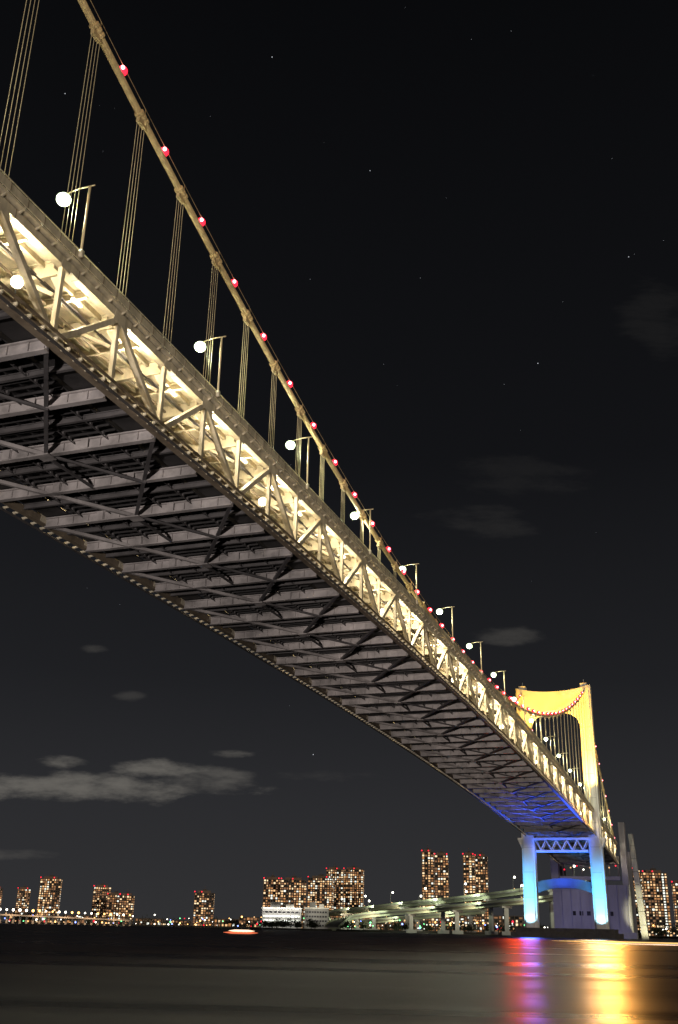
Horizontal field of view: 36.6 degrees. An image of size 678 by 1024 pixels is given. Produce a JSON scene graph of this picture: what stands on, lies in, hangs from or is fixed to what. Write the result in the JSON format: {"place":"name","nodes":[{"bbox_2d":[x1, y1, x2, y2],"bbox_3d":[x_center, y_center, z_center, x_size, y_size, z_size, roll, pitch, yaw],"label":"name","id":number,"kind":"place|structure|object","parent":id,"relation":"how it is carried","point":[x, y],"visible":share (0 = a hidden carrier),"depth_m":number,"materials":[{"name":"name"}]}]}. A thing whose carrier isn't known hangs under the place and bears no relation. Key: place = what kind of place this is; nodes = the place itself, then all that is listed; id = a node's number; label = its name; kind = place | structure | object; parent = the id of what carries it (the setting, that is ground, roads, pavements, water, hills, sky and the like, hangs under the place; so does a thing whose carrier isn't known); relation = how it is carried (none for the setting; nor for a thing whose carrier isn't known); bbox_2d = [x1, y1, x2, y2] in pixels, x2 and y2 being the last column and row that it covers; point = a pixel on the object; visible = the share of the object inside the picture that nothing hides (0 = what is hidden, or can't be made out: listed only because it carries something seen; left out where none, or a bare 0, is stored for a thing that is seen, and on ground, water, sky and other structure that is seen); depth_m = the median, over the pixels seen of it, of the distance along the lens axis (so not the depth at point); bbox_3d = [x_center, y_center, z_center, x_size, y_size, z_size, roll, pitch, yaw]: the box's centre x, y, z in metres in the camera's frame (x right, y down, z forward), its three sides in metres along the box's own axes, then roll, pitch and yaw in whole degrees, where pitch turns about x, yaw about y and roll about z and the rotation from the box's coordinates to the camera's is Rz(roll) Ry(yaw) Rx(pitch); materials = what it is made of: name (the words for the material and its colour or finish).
{"place":"outdoors","nodes":[
{"label":"outdoors","id":0,"kind":"place"},
{"bbox_2d":[0,923,677,1023],"bbox_3d":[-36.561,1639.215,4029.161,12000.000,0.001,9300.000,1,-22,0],"label":"water","id":1,"kind":"structure","parent":0,"point":[75,974],"depth_m":36.86,"materials":[{"name":"black liquid"}]},
{"bbox_2d":[0,908,130,925],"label":"waterfront causeway","id":2,"kind":"structure","parent":1,"relation":"in","point":[59,919],"depth_m":1080.53,"materials":[{"name":"concrete"}]},
{"bbox_2d":[225,930,254,933],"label":"boat light trail","id":3,"kind":"object","parent":1,"relation":"on","point":[241,932],"visible":1,"depth_m":240.27,"materials":[{"name":"orange"}]},
{"bbox_2d":[0,0,623,938],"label":"suspension bridge","id":4,"kind":"structure","parent":1,"relation":"in","point":[120,428],"depth_m":154.77,"materials":[{"name":"beige paint"}]},
{"bbox_2d":[56,184,95,258],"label":"street lamp","id":5,"kind":"object","parent":4,"relation":"on","point":[61,198],"visible":0.91,"depth_m":106.98,"materials":[{"name":"metal"}]},
{"bbox_2d":[194,336,225,397],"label":"street lamp","id":6,"kind":"object","parent":4,"relation":"on","point":[199,346],"visible":0.97,"depth_m":134.72,"materials":[{"name":"metal"}]},
{"bbox_2d":[285,436,311,488],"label":"street lamp","id":7,"kind":"object","parent":4,"relation":"on","point":[290,444],"visible":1,"depth_m":162.40,"materials":[{"name":"metal"}]},
{"bbox_2d":[350,509,372,554],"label":"street lamp","id":8,"kind":"object","parent":4,"relation":"on","point":[354,515],"visible":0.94,"depth_m":189.39,"materials":[{"name":"metal"}]},
{"bbox_2d":[399,563,418,603],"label":"street lamp","id":9,"kind":"object","parent":4,"relation":"on","point":[404,568],"visible":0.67,"depth_m":216.99,"materials":[{"name":"metal"}]},
{"bbox_2d":[436,606,454,642],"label":"street lamp","id":10,"kind":"object","parent":4,"relation":"on","point":[439,611],"visible":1,"depth_m":244.88,"materials":[{"name":"metal"}]},
{"bbox_2d":[466,641,482,674],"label":"street lamp","id":11,"kind":"object","parent":4,"relation":"on","point":[469,645],"visible":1,"depth_m":272.11,"materials":[{"name":"metal"}]},
{"bbox_2d":[491,671,505,701],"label":"street lamp","id":12,"kind":"object","parent":4,"relation":"on","point":[493,674],"visible":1,"depth_m":299.21,"materials":[{"name":"metal"}]},
{"bbox_2d":[512,696,525,723],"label":"street lamp","id":13,"kind":"object","parent":4,"relation":"on","point":[514,698],"visible":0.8,"depth_m":326.11,"materials":[{"name":"metal"}]},
{"bbox_2d":[529,717,541,743],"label":"street lamp","id":14,"kind":"object","parent":4,"relation":"on","point":[540,725],"visible":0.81,"depth_m":353.54,"materials":[{"name":"metal"}]},
{"bbox_2d":[544,736,555,760],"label":"street lamp","id":15,"kind":"object","parent":4,"relation":"on","point":[554,744],"visible":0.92,"depth_m":380.63,"materials":[{"name":"metal"}]},
{"bbox_2d":[550,822,648,938],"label":"bridge anchorage","id":16,"kind":"object","parent":1,"relation":"on","point":[574,908],"visible":0.74,"depth_m":562.65,"materials":[{"name":"concrete"}]},
{"bbox_2d":[573,941,677,945],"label":"boat light trail","id":17,"kind":"object","parent":1,"relation":"on","point":[651,943],"visible":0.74,"depth_m":193.91,"materials":[{"name":"brown"}]},
{"bbox_2d":[0,0,677,936],"label":"sky","id":18,"kind":"structure","parent":0,"point":[477,207],"materials":[{"name":"black"}]},
{"bbox_2d":[1,921,677,938],"bbox_3d":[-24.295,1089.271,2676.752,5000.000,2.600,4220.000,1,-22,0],"label":"ground","id":19,"kind":"structure","parent":0,"point":[481,933],"depth_m":768.73,"materials":[{"name":"black"}]},
{"bbox_2d":[0,886,2,906],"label":"apartment tower","id":20,"kind":"structure","parent":19,"relation":"on","point":[1,890],"depth_m":1778.72,"materials":[{"name":"brown"}]},
{"bbox_2d":[9,913,35,921],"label":"office building","id":21,"kind":"structure","parent":19,"relation":"on","point":[24,918],"depth_m":1762.79,"materials":[{"name":"brown glass"}]},
{"bbox_2d":[15,886,30,912],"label":"apartment tower","id":22,"kind":"structure","parent":19,"relation":"on","point":[23,898],"depth_m":1959.96,"materials":[{"name":"brown"}]},
{"bbox_2d":[35,875,62,922],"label":"apartment tower","id":23,"kind":"structure","parent":19,"relation":"on","point":[50,888],"depth_m":1635.36,"materials":[{"name":"beige"}]},
{"bbox_2d":[62,915,92,922],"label":"office building","id":24,"kind":"structure","parent":19,"relation":"on","point":[85,916],"depth_m":1392.05,"materials":[{"name":"brown glass"}]},
{"bbox_2d":[91,884,111,923],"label":"apartment tower","id":25,"kind":"structure","parent":19,"relation":"on","point":[99,899],"depth_m":1680.12,"materials":[{"name":"brown concrete"}]},
{"bbox_2d":[105,888,120,923],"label":"apartment tower","id":26,"kind":"structure","parent":19,"relation":"on","point":[112,904],"depth_m":1602.83,"materials":[{"name":"brown concrete"}]},
{"bbox_2d":[118,892,134,923],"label":"apartment tower","id":27,"kind":"structure","parent":19,"relation":"on","point":[126,904],"depth_m":1584.39,"materials":[{"name":"brown concrete"}]},
{"bbox_2d":[134,918,163,924],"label":"office building","id":28,"kind":"structure","parent":19,"relation":"on","point":[147,919],"depth_m":1391.24,"materials":[{"name":"brown"}]},
{"bbox_2d":[162,920,191,925],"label":"office building","id":29,"kind":"structure","parent":19,"relation":"on","point":[187,921],"depth_m":1298.40,"materials":[{"name":"beige"}]},
{"bbox_2d":[192,889,214,925],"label":"apartment tower","id":30,"kind":"structure","parent":19,"relation":"on","point":[203,907],"depth_m":1537.93,"materials":[{"name":"brown concrete"}]},
{"bbox_2d":[213,919,238,926],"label":"office building","id":31,"kind":"structure","parent":19,"relation":"on","point":[230,921],"depth_m":1391.13,"materials":[{"name":"brown"}]},
{"bbox_2d":[238,917,259,926],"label":"office building","id":32,"kind":"structure","parent":19,"relation":"on","point":[245,919],"depth_m":1346.03,"materials":[{"name":"brown glass"}]},
{"bbox_2d":[261,875,280,926],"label":"apartment tower","id":33,"kind":"structure","parent":19,"relation":"on","point":[272,888],"depth_m":1500.84,"materials":[{"name":"brown concrete"}]},
{"bbox_2d":[262,902,302,927],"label":"waterfront terminal","id":34,"kind":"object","parent":19,"relation":"on","point":[274,910],"visible":0.62,"depth_m":809.89,"materials":[{"name":"concrete"}]},
{"bbox_2d":[280,876,306,927],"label":"apartment tower","id":35,"kind":"structure","parent":19,"relation":"on","point":[293,889],"depth_m":1481.05,"materials":[{"name":"beige concrete"}]},
{"bbox_2d":[304,902,328,928],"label":"waterfront terminal","id":36,"kind":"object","parent":19,"relation":"on","point":[320,914],"visible":0.79,"depth_m":819.03,"materials":[{"name":"concrete"}]},
{"bbox_2d":[307,874,333,919],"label":"apartment tower","id":37,"kind":"structure","parent":19,"relation":"on","point":[320,889],"depth_m":1595.53,"materials":[{"name":"brown"}]},
{"bbox_2d":[326,866,343,919],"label":"apartment tower","id":38,"kind":"structure","parent":19,"relation":"on","point":[336,873],"depth_m":1692.33,"materials":[{"name":"beige"}]},
{"bbox_2d":[1,911,677,936],"bbox_3d":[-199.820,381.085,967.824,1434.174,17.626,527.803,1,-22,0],"label":"distant trees","id":39,"kind":"object","parent":19,"relation":"on","point":[276,923],"visible":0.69,"depth_m":782.37,"materials":[{"name":"black plant"}]},
{"bbox_2d":[4,912,674,934],"bbox_3d":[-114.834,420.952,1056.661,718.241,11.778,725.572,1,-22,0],"label":"shoreline lights","id":40,"kind":"object","parent":19,"relation":"on","point":[261,917],"visible":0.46,"depth_m":1147.27,"materials":[{"name":"multicoloured"}]},
{"bbox_2d":[343,866,363,928],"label":"apartment tower","id":41,"kind":"structure","parent":19,"relation":"on","point":[353,885],"depth_m":1691.51,"materials":[{"name":"brown glass"}]},
{"bbox_2d":[364,917,390,929],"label":"office building","id":42,"kind":"structure","parent":19,"relation":"on","point":[381,924],"depth_m":1391.67,"materials":[{"name":"brown"}]},
{"bbox_2d":[391,921,421,929],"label":"office building","id":43,"kind":"structure","parent":19,"relation":"on","point":[414,925],"depth_m":1392.54,"materials":[{"name":"brown"}]},
{"bbox_2d":[421,848,434,930],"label":"apartment tower","id":44,"kind":"structure","parent":19,"relation":"on","point":[428,872],"depth_m":1414.73,"materials":[{"name":"brown glass"}]},
{"bbox_2d":[434,851,449,931],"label":"apartment tower","id":45,"kind":"structure","parent":19,"relation":"on","point":[441,865],"depth_m":1429.04,"materials":[{"name":"brown"}]},
{"bbox_2d":[324,865,588,934],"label":"approach viaduct","id":46,"kind":"object","parent":19,"relation":"on","point":[443,906],"visible":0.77,"depth_m":768.69,"materials":[{"name":"concrete"}]},
{"bbox_2d":[450,916,463,931],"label":"office building","id":47,"kind":"structure","parent":19,"relation":"on","point":[461,919],"depth_m":1394.24,"materials":[{"name":"brown"}]},
{"bbox_2d":[462,848,476,931],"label":"apartment tower","id":48,"kind":"structure","parent":19,"relation":"on","point":[468,857],"depth_m":1415.51,"materials":[{"name":"brown"}]},
{"bbox_2d":[475,852,488,931],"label":"apartment tower","id":49,"kind":"structure","parent":19,"relation":"on","point":[481,870],"depth_m":1428.04,"materials":[{"name":"brown"}]},
{"bbox_2d":[488,916,523,932],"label":"office building","id":50,"kind":"structure","parent":19,"relation":"on","point":[517,920],"depth_m":1301.62,"materials":[{"name":"brown"}]},
{"bbox_2d":[632,869,641,935],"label":"apartment tower","id":51,"kind":"structure","parent":19,"relation":"on","point":[638,925],"depth_m":1354.80,"materials":[{"name":"brown"}]},
{"bbox_2d":[640,868,672,935],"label":"apartment tower","id":52,"kind":"structure","parent":19,"relation":"on","point":[654,888],"depth_m":1313.62,"materials":[{"name":"beige concrete"}]},
{"bbox_2d":[671,880,677,936],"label":"apartment tower","id":53,"kind":"structure","parent":19,"relation":"on","point":[674,886],"depth_m":1316.39,"materials":[{"name":"beige concrete"}]}
]}

